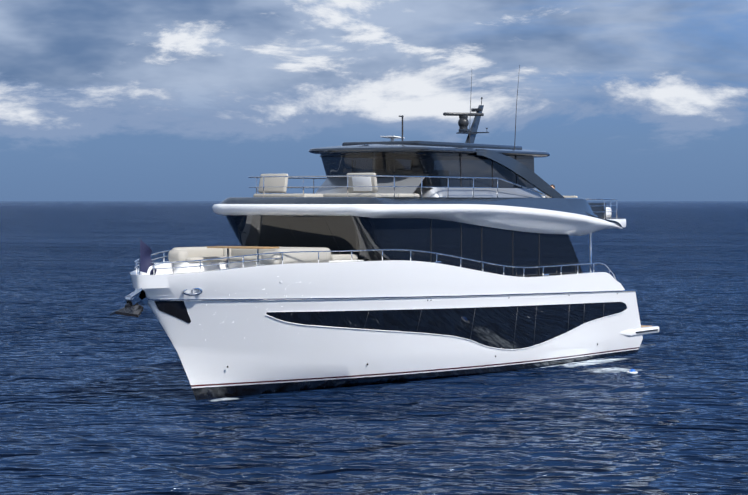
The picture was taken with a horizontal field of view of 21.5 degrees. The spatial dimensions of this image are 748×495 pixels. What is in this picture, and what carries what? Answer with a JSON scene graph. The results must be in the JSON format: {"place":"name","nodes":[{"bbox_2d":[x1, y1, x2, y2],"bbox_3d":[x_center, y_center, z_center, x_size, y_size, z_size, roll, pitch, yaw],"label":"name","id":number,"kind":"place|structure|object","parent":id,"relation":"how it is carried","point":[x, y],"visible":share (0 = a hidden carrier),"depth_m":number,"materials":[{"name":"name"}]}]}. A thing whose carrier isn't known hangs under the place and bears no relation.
{"place":"outdoors","nodes":[
{"label":"outdoors","id":0,"kind":"place"},
{"bbox_2d":[0,201,747,494],"bbox_3d":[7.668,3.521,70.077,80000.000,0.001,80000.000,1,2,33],"label":"sea","id":1,"kind":"structure","parent":0,"point":[96,398],"depth_m":50.88,"materials":[{"name":"liquid"}]},
{"bbox_2d":[130,260,642,399],"bbox_3d":[0.536,2.481,59.090,6.040,4.500,23.650,1,2,33],"label":"hull","id":2,"kind":"object","parent":1,"relation":"on","point":[253,346],"visible":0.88,"depth_m":53.55,"materials":[{"name":"paint"}]},
{"bbox_2d":[110,301,190,322],"bbox_3d":[-5.709,1.583,49.470,1.170,0.746,2.391,1,2,33],"label":"anchor","id":3,"kind":"object","parent":2,"relation":"on","point":[177,309],"visible":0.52,"depth_m":49.67,"materials":[{"name":"black metal"}]},
{"bbox_2d":[134,256,280,268],"bbox_3d":[-4.821,0.385,50.805,3.740,0.233,3.202,1,2,33],"label":"bow rail","id":4,"kind":"object","parent":2,"relation":"on","point":[206,265],"visible":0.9,"depth_m":50.01,"materials":[{"name":"silver metal"}]},
{"bbox_2d":[226,248,258,268],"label":"table legs","id":5,"kind":"object","parent":2,"relation":"on","point":[227,255],"visible":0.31,"depth_m":53.05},
{"bbox_2d":[207,246,278,248],"bbox_3d":[-3.514,-0.002,52.806,1.900,0.045,0.720,1,2,33],"label":"foredeck table","id":6,"kind":"object","parent":5,"relation":"on","point":[246,247],"visible":1,"depth_m":52.51,"materials":[{"name":"brown wood"}]},
{"bbox_2d":[173,259,363,282],"bbox_3d":[-2.914,0.611,53.743,3.800,0.530,3.900,1,2,33],"label":"foredeck","id":7,"kind":"object","parent":2,"relation":"on","point":[204,268],"visible":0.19,"depth_m":53.42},
{"bbox_2d":[168,246,357,264],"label":"foredeck cushions","id":8,"kind":"object","parent":7,"relation":"on","point":[186,253],"visible":0.71,"depth_m":53.02,"materials":[{"name":"beige fabric"}]},
{"bbox_2d":[125,238,548,305],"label":"deck fittings","id":9,"kind":"object","parent":2,"relation":"on","point":[138,295],"visible":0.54,"depth_m":49.21,"materials":[{"name":"silver metal"}]},
{"bbox_2d":[140,239,156,274],"bbox_3d":[-5.643,0.265,49.335,0.115,0.950,0.420,2,2,51],"label":"bow flag","id":10,"kind":"object","parent":9,"relation":"attached to","point":[146,265],"visible":0.94,"depth_m":49.31,"materials":[{"name":"blue fabric"}]},
{"bbox_2d":[134,249,616,280],"bbox_3d":[0.074,0.650,58.337,5.814,1.419,21.166,1,2,33],"label":"deck rail","id":11,"kind":"object","parent":2,"relation":"on","point":[154,263],"visible":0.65,"depth_m":53.07,"materials":[{"name":"silver metal"}]},
{"bbox_2d":[149,290,635,300],"bbox_3d":[0.380,1.363,58.824,6.013,0.614,22.323,1,2,33],"label":"rub rail","id":12,"kind":"object","parent":2,"relation":"on","point":[320,298],"visible":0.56,"depth_m":53.97,"materials":[{"name":"silver metal"}]},
{"bbox_2d":[226,215,582,276],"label":"main deck windows","id":13,"kind":"structure","parent":2,"relation":"on","point":[356,233],"depth_m":55.89,"materials":[{"name":"black glass"}]},
{"bbox_2d":[262,219,539,275],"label":"window mullions","id":14,"kind":"object","parent":13,"relation":"attached to","point":[461,246],"visible":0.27,"depth_m":58.67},
{"bbox_2d":[212,204,622,235],"bbox_3d":[1.662,-0.826,60.743,5.860,1.047,15.620,1,2,33],"label":"upper deck overhang","id":15,"kind":"object","parent":13,"relation":"on","point":[531,220],"visible":0.69,"depth_m":57.03,"materials":[{"name":"white"}]},
{"bbox_2d":[219,197,605,218],"bbox_3d":[1.709,-1.048,60.809,5.520,0.986,15.450,1,2,33],"label":"coaming","id":16,"kind":"object","parent":15,"relation":"on","point":[576,205],"visible":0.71,"depth_m":56.81,"materials":[{"name":"grey paint"}]},
{"bbox_2d":[248,175,542,196],"bbox_3d":[0.663,-1.792,59.184,4.878,0.619,9.492,1,2,33],"label":"rail","id":17,"kind":"object","parent":16,"relation":"on","point":[313,186],"visible":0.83,"depth_m":56.12,"materials":[{"name":"silver metal"}]},
{"bbox_2d":[473,149,621,226],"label":"hardtop pillars","id":18,"kind":"structure","parent":15,"relation":"on","point":[523,172],"depth_m":61.15,"materials":[{"name":"grey metal"}]},
{"bbox_2d":[309,143,549,157],"bbox_3d":[1.894,-2.997,61.048,4.160,0.300,8.870,1,2,33],"label":"hardtop","id":19,"kind":"object","parent":18,"relation":"on","point":[369,148],"visible":0.58,"depth_m":57.77,"materials":[{"name":"grey paint"}]},
{"bbox_2d":[342,141,521,149],"bbox_3d":[1.886,-3.127,61.033,2.750,0.160,6.300,1,2,33],"label":"raised hardtop","id":20,"kind":"object","parent":19,"relation":"on","point":[434,143],"visible":0.54,"depth_m":59.01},
{"bbox_2d":[380,136,404,140],"bbox_3d":[0.550,-3.241,58.976,0.510,0.184,0.580,1,2,33],"label":"antenna","id":21,"kind":"object","parent":20,"relation":"on","point":[392,138],"visible":0.96,"depth_m":58.86,"materials":[{"name":"white plastic"}]},
{"bbox_2d":[399,65,519,149],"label":"antennas","id":22,"kind":"object","parent":20,"relation":"on","point":[402,116],"visible":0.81,"depth_m":61.24,"materials":[{"name":"grey metal"}]},
{"bbox_2d":[456,105,488,142],"bbox_3d":[3.105,-3.861,62.881,1.055,1.400,1.128,5,5,75],"label":"radar mast","id":23,"kind":"object","parent":20,"relation":"on","point":[474,127],"visible":0.83,"depth_m":62.88,"materials":[{"name":"grey metal"}]},
{"bbox_2d":[443,97,487,130],"bbox_3d":[2.872,-4.243,62.773,0.899,1.150,1.629,4,4,70],"label":"radar and lights","id":24,"kind":"object","parent":23,"relation":"attached to","point":[463,122],"visible":0.94,"depth_m":62.38},
{"bbox_2d":[607,219,625,227],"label":"deck overhang end","id":25,"kind":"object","parent":15,"relation":"on","point":[622,222],"depth_m":66.81,"materials":[{"name":"white"}]},
{"label":"upper aft deck floor","id":26,"kind":"structure","parent":25,"relation":"on","visible":0},
{"bbox_2d":[606,207,611,217],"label":"life raft canister","id":27,"kind":"object","parent":26,"relation":"on","point":[608,214],"visible":0.44,"depth_m":66.53,"materials":[{"name":"white plastic"}]},
{"bbox_2d":[266,302,626,348],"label":"hull windows","id":28,"kind":"structure","parent":2,"relation":"in","point":[493,327],"depth_m":58.09,"materials":[{"name":"black glass"}]},
{"bbox_2d":[364,304,603,347],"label":"window dividers","id":29,"kind":"object","parent":28,"relation":"attached to","point":[516,319],"visible":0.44,"depth_m":59.62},
{"bbox_2d":[266,301,627,349],"bbox_3d":[1.098,2.289,59.950,5.910,1.642,18.620,1,2,33],"label":"window frame","id":30,"kind":"object","parent":2,"relation":"attached to","point":[441,334],"visible":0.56,"depth_m":56.23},
{"bbox_2d":[540,193,616,271],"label":"aft steelwork","id":31,"kind":"object","parent":2,"relation":"on","point":[610,205],"visible":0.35,"depth_m":65.14,"materials":[{"name":"silver metal"}]},
{"bbox_2d":[620,326,658,336],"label":"swim platform","id":32,"kind":"structure","parent":2,"relation":"on","point":[629,333],"depth_m":67.23,"materials":[{"name":"white plastic"}]},
{"bbox_2d":[636,329,657,332],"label":"trim","id":33,"kind":"structure","parent":32,"relation":"in","point":[647,331],"depth_m":67.59,"materials":[{"name":"black"}]},
{"bbox_2d":[320,152,534,187],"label":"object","id":34,"kind":"structure","parent":0,"point":[406,164],"depth_m":58.07,"materials":[{"name":"black glass"}]},
{"bbox_2d":[413,188,542,197],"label":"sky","id":35,"kind":"structure","parent":0,"point":[486,192],"depth_m":59.21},
{"bbox_2d":[460,154,516,187],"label":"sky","id":36,"kind":"structure","parent":0,"point":[492,171],"depth_m":58.59,"materials":[{"name":"black metal"}]},
{"label":"upper deck floor","id":37,"kind":"structure","parent":0,"visible":0},
{"bbox_2d":[352,177,371,190],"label":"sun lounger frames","id":38,"kind":"structure","parent":37,"relation":"on","point":[361,181],"depth_m":54.84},
{"bbox_2d":[253,173,418,196],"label":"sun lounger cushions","id":39,"kind":"object","parent":38,"relation":"on","point":[275,184],"visible":0.75,"depth_m":55.96,"materials":[{"name":"beige fabric"}]},
{"bbox_2d":[315,177,424,193],"bbox_3d":[-0.162,-1.758,57.917,3.440,0.810,1.590,1,2,33],"label":"windscreen hood","id":40,"kind":"object","parent":37,"relation":"on","point":[410,181],"visible":0.21,"depth_m":57.43,"materials":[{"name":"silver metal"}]}
]}

